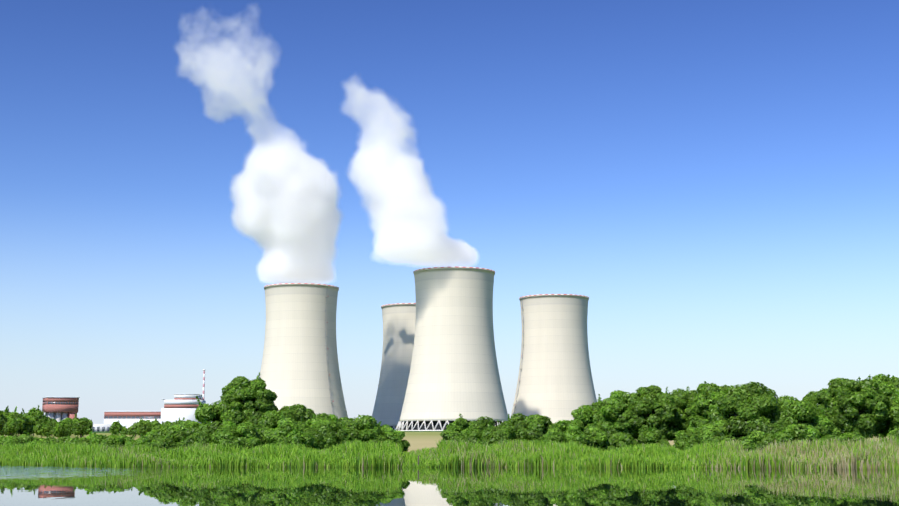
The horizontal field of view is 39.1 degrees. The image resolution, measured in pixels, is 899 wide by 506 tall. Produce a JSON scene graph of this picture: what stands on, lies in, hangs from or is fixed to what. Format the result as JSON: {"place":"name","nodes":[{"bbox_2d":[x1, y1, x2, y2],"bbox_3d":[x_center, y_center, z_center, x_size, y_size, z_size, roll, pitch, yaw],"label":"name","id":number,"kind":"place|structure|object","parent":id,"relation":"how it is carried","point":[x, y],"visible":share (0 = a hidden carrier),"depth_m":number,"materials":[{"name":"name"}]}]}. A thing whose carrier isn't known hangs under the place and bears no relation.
{"place":"outdoors","nodes":[
{"label":"outdoors","id":0,"kind":"place"},
{"bbox_2d":[42,397,78,418],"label":"water tower building","id":1,"kind":"structure","parent":0,"point":[71,410],"depth_m":1486.89,"materials":[{"name":"brown metal"}]},
{"bbox_2d":[46,412,67,421],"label":"building","id":2,"kind":"structure","parent":1,"relation":"attached to","point":[57,416],"depth_m":1484.98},
{"bbox_2d":[42,397,79,397],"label":"water tower building roof","id":3,"kind":"structure","parent":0,"point":[63,397],"depth_m":1488.79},
{"bbox_2d":[92,424,127,431],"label":"service building","id":4,"kind":"structure","parent":0,"point":[100,427],"depth_m":1545.91,"materials":[{"name":"white"}]},
{"bbox_2d":[92,427,109,431],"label":"windows","id":5,"kind":"structure","parent":4,"relation":"in","point":[98,428],"depth_m":1545.55,"materials":[{"name":"grey glass"}]},
{"bbox_2d":[104,412,160,418],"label":"turbine hall band","id":6,"kind":"object","parent":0,"point":[135,414],"visible":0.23,"depth_m":1697.59,"materials":[{"name":"metal"}]},
{"bbox_2d":[104,419,160,426],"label":"turbine hall building walls","id":7,"kind":"structure","parent":0,"point":[127,422],"depth_m":1695.97,"materials":[{"name":"white concrete"}]},
{"bbox_2d":[104,416,160,418],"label":"window band","id":8,"kind":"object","parent":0,"point":[132,417],"depth_m":1697.02,"materials":[{"name":"grey glass"}]},
{"bbox_2d":[104,411,160,411],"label":"turbine hall building roof","id":9,"kind":"structure","parent":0,"point":[132,411],"depth_m":1697.63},
{"bbox_2d":[161,395,205,423],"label":"building","id":10,"kind":"structure","parent":0,"point":[171,415],"depth_m":1619.21,"materials":[{"name":"white concrete"}]},
{"bbox_2d":[161,394,199,399],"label":"roof","id":11,"kind":"structure","parent":10,"relation":"attached to","point":[182,394],"depth_m":1623.72,"materials":[{"name":"grey metal"}]},
{"bbox_2d":[164,398,201,407],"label":"building stripes","id":12,"kind":"object","parent":10,"relation":"attached to","point":[181,405],"visible":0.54,"depth_m":1620.09,"materials":[{"name":"red paint"}]},
{"bbox_2d":[202,369,205,399],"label":"striped chimney","id":13,"kind":"object","parent":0,"point":[203,384],"depth_m":1649.74,"materials":[{"name":"white metal"}]},
{"bbox_2d":[0,431,885,451],"bbox_3d":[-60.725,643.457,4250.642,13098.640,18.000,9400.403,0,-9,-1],"label":"terrain","id":14,"kind":"structure","parent":0,"point":[416,440],"depth_m":449.97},
{"bbox_2d":[0,405,200,437],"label":"tree row","id":15,"kind":"object","parent":14,"relation":"on","point":[33,420],"depth_m":478.17,"materials":[{"name":"green plant"}]},
{"bbox_2d":[259,283,347,418],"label":"cooling tower","id":16,"kind":"structure","parent":14,"relation":"on","point":[299,364],"depth_m":1387.70,"materials":[{"name":"concrete"}]},
{"bbox_2d":[372,303,415,429],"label":"cooling tower","id":17,"kind":"structure","parent":14,"relation":"on","point":[399,320],"depth_m":1582.16,"materials":[{"name":"concrete"}]},
{"bbox_2d":[0,433,898,469],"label":"reed belt","id":18,"kind":"object","parent":14,"relation":"on","point":[876,453],"visible":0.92,"depth_m":102.10,"materials":[{"name":"green plant"}]},
{"bbox_2d":[0,372,898,451],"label":"shrub belt","id":19,"kind":"object","parent":14,"relation":"on","point":[617,419],"depth_m":115.80,"materials":[{"name":"green plant"}]},
{"bbox_2d":[395,266,507,430],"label":"cooling tower","id":20,"kind":"structure","parent":14,"relation":"on","point":[454,373],"depth_m":1257.13,"materials":[{"name":"concrete"}]},
{"bbox_2d":[511,294,596,422],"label":"cooling tower","id":21,"kind":"structure","parent":14,"relation":"on","point":[555,382],"depth_m":1487.04,"materials":[{"name":"concrete"}]},
{"bbox_2d":[0,465,898,505],"bbox_3d":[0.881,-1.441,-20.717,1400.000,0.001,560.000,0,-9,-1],"label":"pond water","id":22,"kind":"structure","parent":0,"point":[32,485],"depth_m":53.58,"materials":[{"name":"green liquid"}]},
{"bbox_2d":[0,0,898,423],"label":"sky","id":23,"kind":"structure","parent":0,"point":[718,180],"materials":[{"name":"blue"}]}
]}

